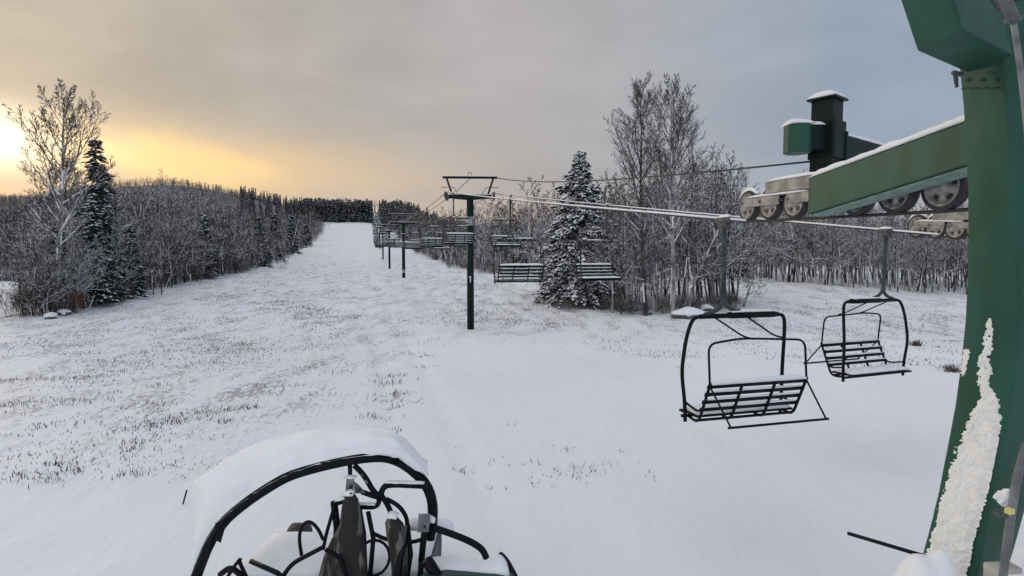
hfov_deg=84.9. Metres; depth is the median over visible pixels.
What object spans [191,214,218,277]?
spruce tree
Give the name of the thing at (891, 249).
bare tree
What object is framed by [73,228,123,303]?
bare tree
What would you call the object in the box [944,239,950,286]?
bare tree
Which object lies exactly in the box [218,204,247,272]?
bare tree
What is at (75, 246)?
bare tree
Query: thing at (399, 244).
lift chair
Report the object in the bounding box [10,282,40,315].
shrub
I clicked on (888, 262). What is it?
bare tree
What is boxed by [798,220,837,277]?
bare tree
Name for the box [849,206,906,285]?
bare tree
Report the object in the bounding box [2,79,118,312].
bare tree
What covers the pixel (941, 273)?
bare tree
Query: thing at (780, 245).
bare tree
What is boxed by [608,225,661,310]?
bare tree
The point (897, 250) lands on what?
bare tree
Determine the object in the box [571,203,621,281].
lift chair
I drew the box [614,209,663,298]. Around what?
bare tree
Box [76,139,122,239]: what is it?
spruce tree
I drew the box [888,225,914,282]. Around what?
bare tree
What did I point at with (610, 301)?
shrub
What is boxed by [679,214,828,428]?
lift chair
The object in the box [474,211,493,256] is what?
bare tree
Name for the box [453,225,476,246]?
lift chair
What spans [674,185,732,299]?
bare tree
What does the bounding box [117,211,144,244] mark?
bare tree
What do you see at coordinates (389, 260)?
lift tower
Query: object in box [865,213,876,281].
bare tree
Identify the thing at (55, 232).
spruce tree
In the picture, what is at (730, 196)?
bare tree
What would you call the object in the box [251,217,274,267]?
spruce tree
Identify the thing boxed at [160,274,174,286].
shrub
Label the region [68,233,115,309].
bare tree
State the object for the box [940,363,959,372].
grass tussock
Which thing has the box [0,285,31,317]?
shrub
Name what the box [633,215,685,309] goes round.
bare tree
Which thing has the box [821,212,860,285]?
bare tree
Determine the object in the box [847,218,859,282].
bare tree
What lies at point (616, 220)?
bare tree
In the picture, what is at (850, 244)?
bare tree
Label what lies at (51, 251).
bare tree
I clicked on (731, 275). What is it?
bare tree
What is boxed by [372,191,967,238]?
haul rope
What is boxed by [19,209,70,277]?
bare tree
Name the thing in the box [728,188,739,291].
bare tree
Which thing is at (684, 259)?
bare tree
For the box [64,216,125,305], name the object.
bare tree
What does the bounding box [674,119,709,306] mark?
bare tree
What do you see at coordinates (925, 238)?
bare tree
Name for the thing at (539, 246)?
bare tree
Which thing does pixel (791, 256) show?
bare tree
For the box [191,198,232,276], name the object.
bare tree
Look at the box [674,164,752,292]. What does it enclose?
bare tree
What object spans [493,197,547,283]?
lift chair
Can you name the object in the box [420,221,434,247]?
lift chair
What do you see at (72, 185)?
bare tree
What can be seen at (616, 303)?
shrub
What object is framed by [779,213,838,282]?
bare tree
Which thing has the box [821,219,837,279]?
bare tree
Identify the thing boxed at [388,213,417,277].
lift tower
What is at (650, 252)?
bare tree
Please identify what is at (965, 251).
bare tree
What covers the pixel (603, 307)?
shrub
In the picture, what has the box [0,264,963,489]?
dead grass
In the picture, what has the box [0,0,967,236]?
sky
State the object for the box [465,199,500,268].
bare tree
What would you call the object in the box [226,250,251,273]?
shrub
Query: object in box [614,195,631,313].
bare tree
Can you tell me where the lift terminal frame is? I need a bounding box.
[739,0,1023,575]
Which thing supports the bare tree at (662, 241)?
on the snow ground at (792, 499)
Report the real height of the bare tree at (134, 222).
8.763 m
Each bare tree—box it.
[0,223,47,312]
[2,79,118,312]
[9,224,75,312]
[11,214,69,313]
[13,238,72,311]
[14,210,34,312]
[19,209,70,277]
[36,194,108,291]
[37,151,88,248]
[39,234,92,311]
[46,221,98,291]
[58,235,102,311]
[61,229,102,307]
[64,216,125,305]
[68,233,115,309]
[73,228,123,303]
[100,201,140,257]
[102,202,135,280]
[106,220,138,301]
[109,218,137,282]
[113,210,157,298]
[114,208,161,266]
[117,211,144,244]
[123,219,158,287]
[136,220,169,272]
[139,217,170,286]
[149,200,199,279]
[151,214,169,294]
[155,207,198,265]
[156,216,186,252]
[173,209,213,282]
[174,214,217,274]
[180,219,213,262]
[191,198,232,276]
[206,201,245,275]
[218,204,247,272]
[220,213,250,258]
[456,209,464,258]
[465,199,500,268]
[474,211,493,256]
[508,208,533,274]
[510,207,544,271]
[521,199,530,274]
[530,234,554,277]
[531,195,557,253]
[531,215,554,279]
[531,232,551,286]
[534,218,558,262]
[568,204,634,307]
[582,174,659,312]
[583,201,637,312]
[588,213,634,296]
[588,215,658,298]
[599,71,672,315]
[601,198,640,300]
[602,231,636,294]
[608,182,683,312]
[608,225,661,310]
[610,184,653,256]
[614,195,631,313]
[614,203,664,311]
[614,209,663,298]
[621,194,683,295]
[626,191,664,296]
[627,199,638,257]
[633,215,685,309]
[634,193,647,303]
[635,154,750,304]
[637,72,719,317]
[643,163,659,273]
[647,203,692,303]
[649,167,675,307]
[659,179,705,274]
[661,186,681,263]
[662,180,718,297]
[668,161,738,303]
[668,162,759,292]
[668,217,697,301]
[670,154,760,291]
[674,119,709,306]
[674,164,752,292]
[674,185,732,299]
[675,192,739,306]
[675,206,720,307]
[675,218,695,306]
[681,147,709,305]
[685,200,746,306]
[688,164,761,295]
[688,207,702,299]
[690,193,701,299]
[700,144,727,294]
[708,163,723,295]
[718,151,744,263]
[728,172,743,294]
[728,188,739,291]
[736,161,759,299]
[738,192,779,277]
[739,229,775,306]
[743,169,835,281]
[748,222,769,272]
[752,211,794,280]
[754,214,763,277]
[755,217,791,278]
[760,215,807,267]
[761,214,818,282]
[761,216,806,270]
[763,222,773,278]
[764,214,805,274]
[764,215,791,275]
[771,213,787,280]
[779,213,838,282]
[784,216,835,280]
[784,223,795,281]
[791,212,868,284]
[797,216,810,282]
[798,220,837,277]
[802,214,816,282]
[814,219,829,284]
[816,218,857,277]
[816,222,850,281]
[819,212,882,282]
[820,213,869,267]
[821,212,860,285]
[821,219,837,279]
[825,220,833,281]
[826,215,837,284]
[830,219,863,282]
[835,214,846,285]
[843,214,855,286]
[843,217,881,282]
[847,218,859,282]
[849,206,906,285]
[849,218,865,287]
[854,217,871,287]
[854,218,867,283]
[857,213,871,284]
[857,219,899,273]
[859,207,900,283]
[860,206,878,287]
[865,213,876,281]
[868,204,879,280]
[871,205,918,284]
[871,216,884,287]
[876,212,937,290]
[877,211,921,282]
[879,209,891,255]
[879,212,893,285]
[885,218,897,290]
[887,216,894,285]
[887,216,896,283]
[887,217,896,282]
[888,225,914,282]
[889,217,903,288]
[893,215,920,285]
[894,216,901,282]
[895,215,909,291]
[900,206,944,287]
[900,211,914,285]
[900,216,914,290]
[901,235,945,291]
[910,204,942,283]
[911,207,951,286]
[920,208,935,292]
[922,202,966,289]
[928,238,941,292]
[932,239,936,287]
[935,237,946,276]
[936,237,951,290]
[939,237,954,291]
[941,241,966,267]
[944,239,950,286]
[949,207,966,291]
[951,204,967,277]
[952,205,964,289]
[955,240,967,293]
[958,204,967,271]
[960,240,967,293]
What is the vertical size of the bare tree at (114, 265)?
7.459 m
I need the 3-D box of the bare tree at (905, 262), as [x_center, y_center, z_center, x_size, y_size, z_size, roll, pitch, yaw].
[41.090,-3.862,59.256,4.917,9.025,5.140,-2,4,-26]
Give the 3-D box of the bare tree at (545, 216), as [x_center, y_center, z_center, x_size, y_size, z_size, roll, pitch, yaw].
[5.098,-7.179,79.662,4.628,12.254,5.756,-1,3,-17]
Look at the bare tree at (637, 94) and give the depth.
40.28 m
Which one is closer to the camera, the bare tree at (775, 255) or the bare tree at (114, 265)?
the bare tree at (114, 265)
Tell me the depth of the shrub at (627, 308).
41.48 m
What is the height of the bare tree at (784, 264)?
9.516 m
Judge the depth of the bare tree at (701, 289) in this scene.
54.80 m
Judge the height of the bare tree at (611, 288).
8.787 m
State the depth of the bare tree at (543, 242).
56.61 m
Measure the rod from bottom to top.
0.068 m
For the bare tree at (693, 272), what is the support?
on the snow ground at (792, 499)
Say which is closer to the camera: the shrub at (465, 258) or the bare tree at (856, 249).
the bare tree at (856, 249)
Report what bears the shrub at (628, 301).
on the snow ground at (792, 499)
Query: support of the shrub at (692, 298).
on the snow ground at (792, 499)
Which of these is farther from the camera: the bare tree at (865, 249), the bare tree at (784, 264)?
the bare tree at (784, 264)
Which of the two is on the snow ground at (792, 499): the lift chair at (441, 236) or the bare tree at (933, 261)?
the bare tree at (933, 261)
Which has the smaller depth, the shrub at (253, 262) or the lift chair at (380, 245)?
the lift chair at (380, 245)
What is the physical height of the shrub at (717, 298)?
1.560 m
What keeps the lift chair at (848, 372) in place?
hanging from the haul rope
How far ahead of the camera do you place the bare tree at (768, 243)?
74.71 m
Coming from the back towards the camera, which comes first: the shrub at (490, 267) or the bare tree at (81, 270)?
the shrub at (490, 267)
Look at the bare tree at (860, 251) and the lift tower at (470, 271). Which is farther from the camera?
the bare tree at (860, 251)
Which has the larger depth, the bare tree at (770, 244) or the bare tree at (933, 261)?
the bare tree at (770, 244)
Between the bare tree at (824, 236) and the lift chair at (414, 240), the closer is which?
the bare tree at (824, 236)
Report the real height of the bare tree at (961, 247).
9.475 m
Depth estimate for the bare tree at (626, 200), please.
56.27 m
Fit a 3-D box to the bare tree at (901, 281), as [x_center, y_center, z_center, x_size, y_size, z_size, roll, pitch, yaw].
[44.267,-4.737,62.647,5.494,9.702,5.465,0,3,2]
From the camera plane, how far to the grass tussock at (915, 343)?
27.08 m
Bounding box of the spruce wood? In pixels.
[0,179,846,247]
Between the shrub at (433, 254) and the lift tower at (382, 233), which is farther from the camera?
the lift tower at (382, 233)
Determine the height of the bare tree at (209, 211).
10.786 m
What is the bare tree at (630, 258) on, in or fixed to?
on the snow ground at (792, 499)
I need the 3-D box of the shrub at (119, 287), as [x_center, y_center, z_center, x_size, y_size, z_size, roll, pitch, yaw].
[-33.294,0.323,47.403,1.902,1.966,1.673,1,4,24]
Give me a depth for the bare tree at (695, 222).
45.56 m
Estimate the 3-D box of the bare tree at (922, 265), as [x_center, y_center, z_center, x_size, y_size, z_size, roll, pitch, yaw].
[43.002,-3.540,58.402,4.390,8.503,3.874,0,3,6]
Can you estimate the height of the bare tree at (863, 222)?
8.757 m
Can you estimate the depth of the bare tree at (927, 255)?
56.91 m
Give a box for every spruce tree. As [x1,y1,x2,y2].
[42,226,82,308]
[70,210,110,299]
[74,199,120,303]
[75,192,130,303]
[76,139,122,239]
[101,204,134,298]
[121,223,149,298]
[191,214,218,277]
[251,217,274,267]
[268,213,286,260]
[284,214,302,254]
[299,216,313,246]
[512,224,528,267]
[522,150,634,310]
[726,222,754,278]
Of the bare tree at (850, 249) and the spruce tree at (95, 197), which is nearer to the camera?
the spruce tree at (95, 197)
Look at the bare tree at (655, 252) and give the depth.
41.56 m
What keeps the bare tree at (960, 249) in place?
on the snow ground at (792, 499)
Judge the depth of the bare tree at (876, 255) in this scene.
59.27 m
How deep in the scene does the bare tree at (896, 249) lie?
59.58 m
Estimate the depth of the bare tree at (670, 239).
43.83 m
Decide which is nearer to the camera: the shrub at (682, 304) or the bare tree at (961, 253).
the shrub at (682, 304)
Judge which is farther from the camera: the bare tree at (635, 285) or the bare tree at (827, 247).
the bare tree at (827, 247)
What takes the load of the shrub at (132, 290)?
on the snow ground at (792, 499)
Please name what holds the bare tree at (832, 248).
on the snow ground at (792, 499)
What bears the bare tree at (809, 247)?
on the snow ground at (792, 499)
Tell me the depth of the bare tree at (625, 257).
42.05 m
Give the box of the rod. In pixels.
[847,532,925,554]
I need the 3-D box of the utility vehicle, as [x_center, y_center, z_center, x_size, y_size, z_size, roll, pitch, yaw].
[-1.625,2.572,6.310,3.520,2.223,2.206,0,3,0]
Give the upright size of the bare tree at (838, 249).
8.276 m
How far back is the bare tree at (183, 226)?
66.97 m
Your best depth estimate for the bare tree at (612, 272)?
45.37 m
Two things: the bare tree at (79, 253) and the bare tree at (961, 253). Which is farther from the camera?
the bare tree at (961, 253)
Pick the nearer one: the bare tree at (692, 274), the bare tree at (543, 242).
the bare tree at (692, 274)
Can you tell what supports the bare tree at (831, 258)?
on the snow ground at (792, 499)
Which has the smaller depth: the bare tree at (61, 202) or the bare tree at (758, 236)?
the bare tree at (61, 202)
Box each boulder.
[44,312,57,318]
[56,309,71,315]
[671,307,704,318]
[700,304,713,310]
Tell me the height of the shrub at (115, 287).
3.132 m
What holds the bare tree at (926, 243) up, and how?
on the snow ground at (792, 499)
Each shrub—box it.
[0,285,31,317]
[10,274,65,316]
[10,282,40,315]
[52,292,76,309]
[66,290,86,312]
[103,278,121,303]
[117,285,127,302]
[121,278,136,299]
[155,272,176,285]
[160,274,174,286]
[180,256,202,281]
[192,265,206,281]
[205,266,214,279]
[216,259,232,275]
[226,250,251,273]
[238,256,251,272]
[247,255,260,269]
[428,248,438,259]
[446,255,456,267]
[458,251,466,268]
[474,256,492,272]
[483,258,497,273]
[598,299,607,309]
[604,293,623,310]
[614,293,624,311]
[614,297,625,311]
[619,293,638,313]
[624,296,640,314]
[637,292,654,313]
[656,294,670,312]
[658,292,678,313]
[668,292,686,309]
[675,293,692,309]
[683,292,701,307]
[685,291,702,306]
[691,295,704,308]
[699,295,710,304]
[706,292,720,307]
[730,292,742,306]
[731,290,745,307]
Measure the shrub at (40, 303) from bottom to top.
3.110 m
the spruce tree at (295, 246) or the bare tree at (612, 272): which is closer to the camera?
the bare tree at (612, 272)
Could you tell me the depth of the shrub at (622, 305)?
43.35 m
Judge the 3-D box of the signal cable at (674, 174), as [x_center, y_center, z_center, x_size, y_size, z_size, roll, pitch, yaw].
[1.544,-4.165,20.598,0.060,3.461,26.856,-1,3,-10]
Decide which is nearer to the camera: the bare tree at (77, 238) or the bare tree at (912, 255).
the bare tree at (77, 238)
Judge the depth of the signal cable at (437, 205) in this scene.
46.76 m
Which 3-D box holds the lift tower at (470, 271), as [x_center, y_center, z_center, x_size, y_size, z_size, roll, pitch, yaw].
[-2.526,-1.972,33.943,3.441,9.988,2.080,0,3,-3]
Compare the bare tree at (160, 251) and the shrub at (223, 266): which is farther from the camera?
the shrub at (223, 266)
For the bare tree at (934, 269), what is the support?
on the snow ground at (792, 499)
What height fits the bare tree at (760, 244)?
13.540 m
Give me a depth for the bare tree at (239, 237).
85.74 m
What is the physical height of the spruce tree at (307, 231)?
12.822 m
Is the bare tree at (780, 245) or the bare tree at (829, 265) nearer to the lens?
the bare tree at (829, 265)
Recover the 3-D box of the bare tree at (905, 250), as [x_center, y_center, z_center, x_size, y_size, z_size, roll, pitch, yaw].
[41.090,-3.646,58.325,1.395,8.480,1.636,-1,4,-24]
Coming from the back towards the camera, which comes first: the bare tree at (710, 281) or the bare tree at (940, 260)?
the bare tree at (940, 260)
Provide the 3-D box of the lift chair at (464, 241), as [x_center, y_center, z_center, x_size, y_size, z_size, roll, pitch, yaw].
[-2.877,-3.828,30.811,1.781,2.993,1.139,-1,3,-15]
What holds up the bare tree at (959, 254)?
on the snow ground at (792, 499)
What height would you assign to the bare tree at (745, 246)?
14.215 m
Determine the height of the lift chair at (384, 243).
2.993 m
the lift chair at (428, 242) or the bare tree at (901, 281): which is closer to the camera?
the lift chair at (428, 242)
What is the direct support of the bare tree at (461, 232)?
on the snow ground at (792, 499)
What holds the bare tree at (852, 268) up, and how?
on the snow ground at (792, 499)
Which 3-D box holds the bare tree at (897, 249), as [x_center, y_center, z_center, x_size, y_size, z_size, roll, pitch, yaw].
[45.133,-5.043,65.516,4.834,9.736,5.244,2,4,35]
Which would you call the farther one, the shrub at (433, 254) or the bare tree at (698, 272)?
the shrub at (433, 254)
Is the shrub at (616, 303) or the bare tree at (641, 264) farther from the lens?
the bare tree at (641, 264)
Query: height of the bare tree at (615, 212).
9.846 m
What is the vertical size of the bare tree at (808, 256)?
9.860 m
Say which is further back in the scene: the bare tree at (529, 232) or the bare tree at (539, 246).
the bare tree at (529, 232)
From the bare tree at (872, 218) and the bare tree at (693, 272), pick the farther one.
the bare tree at (872, 218)
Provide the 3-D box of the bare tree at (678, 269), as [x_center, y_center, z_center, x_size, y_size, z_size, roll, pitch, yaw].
[14.405,-4.762,47.648,8.642,13.584,8.091,-1,3,-15]
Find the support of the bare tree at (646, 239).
on the snow ground at (792, 499)
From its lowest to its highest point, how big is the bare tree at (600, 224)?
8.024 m
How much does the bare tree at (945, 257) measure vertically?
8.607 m
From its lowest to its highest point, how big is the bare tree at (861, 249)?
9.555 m
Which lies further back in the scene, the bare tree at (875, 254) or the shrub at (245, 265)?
the shrub at (245, 265)
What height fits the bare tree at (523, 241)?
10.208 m
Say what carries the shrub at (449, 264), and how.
on the snow ground at (792, 499)
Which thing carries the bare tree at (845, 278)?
on the snow ground at (792, 499)
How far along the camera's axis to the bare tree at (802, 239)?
64.44 m
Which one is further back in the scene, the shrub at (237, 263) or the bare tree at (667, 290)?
the shrub at (237, 263)
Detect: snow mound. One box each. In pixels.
[894,549,954,575]
[1008,546,1023,575]
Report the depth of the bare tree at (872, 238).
67.72 m
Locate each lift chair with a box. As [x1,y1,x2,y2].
[379,237,389,246]
[382,226,394,245]
[386,221,399,243]
[394,221,409,247]
[404,218,422,249]
[409,221,422,243]
[419,207,442,246]
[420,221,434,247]
[433,217,451,249]
[443,191,475,245]
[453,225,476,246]
[488,194,521,247]
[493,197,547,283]
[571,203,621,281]
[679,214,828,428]
[803,227,911,381]
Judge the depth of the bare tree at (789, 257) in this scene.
68.11 m
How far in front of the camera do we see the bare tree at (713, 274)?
45.29 m
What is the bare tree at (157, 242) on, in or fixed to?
on the snow ground at (792, 499)
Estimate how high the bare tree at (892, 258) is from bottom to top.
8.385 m
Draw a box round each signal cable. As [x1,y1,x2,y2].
[388,179,469,227]
[498,161,809,181]
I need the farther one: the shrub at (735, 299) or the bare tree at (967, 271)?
the bare tree at (967, 271)
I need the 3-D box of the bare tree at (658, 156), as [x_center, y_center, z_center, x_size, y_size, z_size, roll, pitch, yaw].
[10.967,-5.954,38.090,4.624,16.761,6.017,-1,3,-19]
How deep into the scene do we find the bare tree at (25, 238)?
40.40 m
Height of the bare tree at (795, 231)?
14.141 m
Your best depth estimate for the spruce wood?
381.04 m
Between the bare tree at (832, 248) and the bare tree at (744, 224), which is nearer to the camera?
the bare tree at (744, 224)
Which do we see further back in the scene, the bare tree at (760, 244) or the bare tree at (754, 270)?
the bare tree at (760, 244)
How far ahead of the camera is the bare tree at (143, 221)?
58.51 m
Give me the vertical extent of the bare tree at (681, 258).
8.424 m
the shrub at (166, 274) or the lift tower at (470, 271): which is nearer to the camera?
the lift tower at (470, 271)
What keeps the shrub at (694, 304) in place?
on the snow ground at (792, 499)
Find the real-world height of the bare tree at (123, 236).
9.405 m
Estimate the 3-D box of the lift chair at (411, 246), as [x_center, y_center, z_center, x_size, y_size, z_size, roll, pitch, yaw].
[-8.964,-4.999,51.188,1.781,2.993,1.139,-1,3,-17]
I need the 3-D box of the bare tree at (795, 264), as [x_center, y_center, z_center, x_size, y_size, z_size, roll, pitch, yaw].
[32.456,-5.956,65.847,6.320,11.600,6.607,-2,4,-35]
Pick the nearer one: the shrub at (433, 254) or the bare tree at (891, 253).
the bare tree at (891, 253)
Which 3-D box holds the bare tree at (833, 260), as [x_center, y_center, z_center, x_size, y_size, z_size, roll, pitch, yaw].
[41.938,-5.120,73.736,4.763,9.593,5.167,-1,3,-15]
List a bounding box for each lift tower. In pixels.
[375,228,388,259]
[378,224,398,268]
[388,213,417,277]
[441,172,498,329]
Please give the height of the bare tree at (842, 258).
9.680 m
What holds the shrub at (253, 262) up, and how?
on the snow ground at (792, 499)
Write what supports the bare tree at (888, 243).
on the snow ground at (792, 499)
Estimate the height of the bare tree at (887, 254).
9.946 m
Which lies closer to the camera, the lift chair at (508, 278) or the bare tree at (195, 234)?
the lift chair at (508, 278)
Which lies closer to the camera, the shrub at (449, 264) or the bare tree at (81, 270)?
the bare tree at (81, 270)
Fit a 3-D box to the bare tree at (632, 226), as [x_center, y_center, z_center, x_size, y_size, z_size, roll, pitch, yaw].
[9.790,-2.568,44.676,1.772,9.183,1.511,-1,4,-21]
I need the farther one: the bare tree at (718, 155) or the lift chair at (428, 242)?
the bare tree at (718, 155)
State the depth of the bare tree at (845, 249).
67.66 m
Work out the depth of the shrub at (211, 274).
73.38 m
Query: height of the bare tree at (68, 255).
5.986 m
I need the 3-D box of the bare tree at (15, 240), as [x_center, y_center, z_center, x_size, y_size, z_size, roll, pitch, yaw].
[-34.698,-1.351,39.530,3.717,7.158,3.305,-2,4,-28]
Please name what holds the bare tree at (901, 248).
on the snow ground at (792, 499)
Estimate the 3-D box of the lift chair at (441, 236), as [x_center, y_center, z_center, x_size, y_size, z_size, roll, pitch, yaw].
[-6.516,-5.025,51.813,1.781,2.993,1.139,-1,3,-16]
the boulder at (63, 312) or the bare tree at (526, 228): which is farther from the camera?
the bare tree at (526, 228)
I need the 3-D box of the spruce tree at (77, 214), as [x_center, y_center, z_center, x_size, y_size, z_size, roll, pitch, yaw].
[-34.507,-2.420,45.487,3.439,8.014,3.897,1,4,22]
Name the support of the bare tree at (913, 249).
on the snow ground at (792, 499)
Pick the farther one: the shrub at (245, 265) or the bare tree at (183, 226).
the shrub at (245, 265)
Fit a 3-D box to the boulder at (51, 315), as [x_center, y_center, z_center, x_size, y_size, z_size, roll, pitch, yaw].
[-31.772,1.987,38.620,0.847,0.641,0.774,3,4,41]
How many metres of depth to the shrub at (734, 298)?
43.58 m
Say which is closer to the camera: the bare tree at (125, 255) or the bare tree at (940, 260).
the bare tree at (125, 255)
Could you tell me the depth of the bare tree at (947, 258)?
57.14 m
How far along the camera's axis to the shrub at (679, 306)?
40.28 m
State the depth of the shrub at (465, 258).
99.32 m
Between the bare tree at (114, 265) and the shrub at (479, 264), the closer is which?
the bare tree at (114, 265)
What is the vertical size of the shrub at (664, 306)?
1.798 m
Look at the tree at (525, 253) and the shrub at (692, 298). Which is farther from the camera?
the tree at (525, 253)
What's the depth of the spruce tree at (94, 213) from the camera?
44.59 m
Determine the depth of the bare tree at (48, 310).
39.16 m
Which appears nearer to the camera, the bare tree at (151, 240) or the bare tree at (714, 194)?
the bare tree at (714, 194)
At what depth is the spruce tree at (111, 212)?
47.63 m
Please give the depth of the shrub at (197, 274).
69.42 m
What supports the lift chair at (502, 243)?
hanging from the haul rope
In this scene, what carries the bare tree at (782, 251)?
on the snow ground at (792, 499)
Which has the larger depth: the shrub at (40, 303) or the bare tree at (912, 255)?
the bare tree at (912, 255)
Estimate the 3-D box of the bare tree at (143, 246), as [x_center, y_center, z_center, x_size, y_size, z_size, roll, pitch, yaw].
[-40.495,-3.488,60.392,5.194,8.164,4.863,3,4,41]
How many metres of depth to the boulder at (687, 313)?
37.37 m
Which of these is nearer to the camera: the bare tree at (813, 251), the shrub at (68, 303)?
the shrub at (68, 303)
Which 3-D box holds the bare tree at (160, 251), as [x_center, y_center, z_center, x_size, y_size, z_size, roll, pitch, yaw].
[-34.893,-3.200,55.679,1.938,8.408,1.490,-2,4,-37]
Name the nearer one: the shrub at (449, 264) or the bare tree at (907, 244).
the bare tree at (907, 244)
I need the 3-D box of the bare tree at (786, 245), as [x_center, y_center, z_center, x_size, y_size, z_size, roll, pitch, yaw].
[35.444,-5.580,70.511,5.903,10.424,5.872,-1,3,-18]
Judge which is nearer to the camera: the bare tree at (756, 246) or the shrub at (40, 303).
the shrub at (40, 303)
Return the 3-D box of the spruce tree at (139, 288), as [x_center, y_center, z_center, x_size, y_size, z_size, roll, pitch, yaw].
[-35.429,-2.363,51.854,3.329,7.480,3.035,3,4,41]
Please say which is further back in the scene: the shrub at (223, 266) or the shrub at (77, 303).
the shrub at (223, 266)
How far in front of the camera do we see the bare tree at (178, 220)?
65.00 m
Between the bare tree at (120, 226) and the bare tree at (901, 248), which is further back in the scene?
the bare tree at (901, 248)
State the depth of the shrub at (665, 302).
41.61 m
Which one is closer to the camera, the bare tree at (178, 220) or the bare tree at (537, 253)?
the bare tree at (537, 253)
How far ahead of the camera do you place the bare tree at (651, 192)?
53.83 m
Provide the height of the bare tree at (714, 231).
11.966 m
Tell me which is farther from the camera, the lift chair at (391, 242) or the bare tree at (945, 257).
the lift chair at (391, 242)
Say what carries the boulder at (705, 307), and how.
on the snow ground at (792, 499)
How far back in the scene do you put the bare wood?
90.02 m
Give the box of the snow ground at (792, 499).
[0,185,1023,575]
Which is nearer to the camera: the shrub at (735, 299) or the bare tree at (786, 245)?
the shrub at (735, 299)
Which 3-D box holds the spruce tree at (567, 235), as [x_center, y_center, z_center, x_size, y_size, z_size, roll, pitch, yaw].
[5.650,-4.591,47.400,10.104,14.175,9.597,0,3,0]
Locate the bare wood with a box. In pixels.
[0,152,967,316]
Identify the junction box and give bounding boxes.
[983,561,1022,575]
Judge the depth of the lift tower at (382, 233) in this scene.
149.47 m
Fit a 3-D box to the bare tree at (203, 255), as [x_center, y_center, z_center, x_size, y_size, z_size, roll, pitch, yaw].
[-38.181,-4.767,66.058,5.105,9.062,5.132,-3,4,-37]
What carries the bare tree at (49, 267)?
on the snow ground at (792, 499)
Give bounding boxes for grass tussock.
[909,340,925,345]
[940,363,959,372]
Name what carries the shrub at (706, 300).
on the snow ground at (792, 499)
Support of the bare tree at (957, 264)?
on the snow ground at (792, 499)
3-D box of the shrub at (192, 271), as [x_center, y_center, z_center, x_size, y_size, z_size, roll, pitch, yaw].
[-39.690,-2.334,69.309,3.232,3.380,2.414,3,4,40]
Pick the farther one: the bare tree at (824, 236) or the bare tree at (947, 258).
the bare tree at (824, 236)
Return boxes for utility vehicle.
[189,424,517,575]
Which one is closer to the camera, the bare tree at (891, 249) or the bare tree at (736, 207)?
the bare tree at (736, 207)
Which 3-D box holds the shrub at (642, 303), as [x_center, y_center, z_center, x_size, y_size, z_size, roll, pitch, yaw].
[9.735,1.145,41.137,1.544,1.826,1.645,2,4,26]
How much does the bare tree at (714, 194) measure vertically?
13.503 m
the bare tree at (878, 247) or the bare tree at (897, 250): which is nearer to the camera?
the bare tree at (878, 247)
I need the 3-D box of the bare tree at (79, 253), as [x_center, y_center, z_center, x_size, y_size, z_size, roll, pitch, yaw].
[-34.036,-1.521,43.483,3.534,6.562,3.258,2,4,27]
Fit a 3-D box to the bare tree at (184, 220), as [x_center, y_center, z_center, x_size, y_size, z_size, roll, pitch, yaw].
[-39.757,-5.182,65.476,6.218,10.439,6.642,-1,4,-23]
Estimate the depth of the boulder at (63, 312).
40.35 m
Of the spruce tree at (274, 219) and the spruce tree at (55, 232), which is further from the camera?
the spruce tree at (274, 219)
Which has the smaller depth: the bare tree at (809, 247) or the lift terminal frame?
the lift terminal frame
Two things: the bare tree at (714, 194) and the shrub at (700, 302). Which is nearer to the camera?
the shrub at (700, 302)
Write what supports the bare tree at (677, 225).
on the snow ground at (792, 499)
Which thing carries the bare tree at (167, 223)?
on the snow ground at (792, 499)
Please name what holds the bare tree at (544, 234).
on the snow ground at (792, 499)
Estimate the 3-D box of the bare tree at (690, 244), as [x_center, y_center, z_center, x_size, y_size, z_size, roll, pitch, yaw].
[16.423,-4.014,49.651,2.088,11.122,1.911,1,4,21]

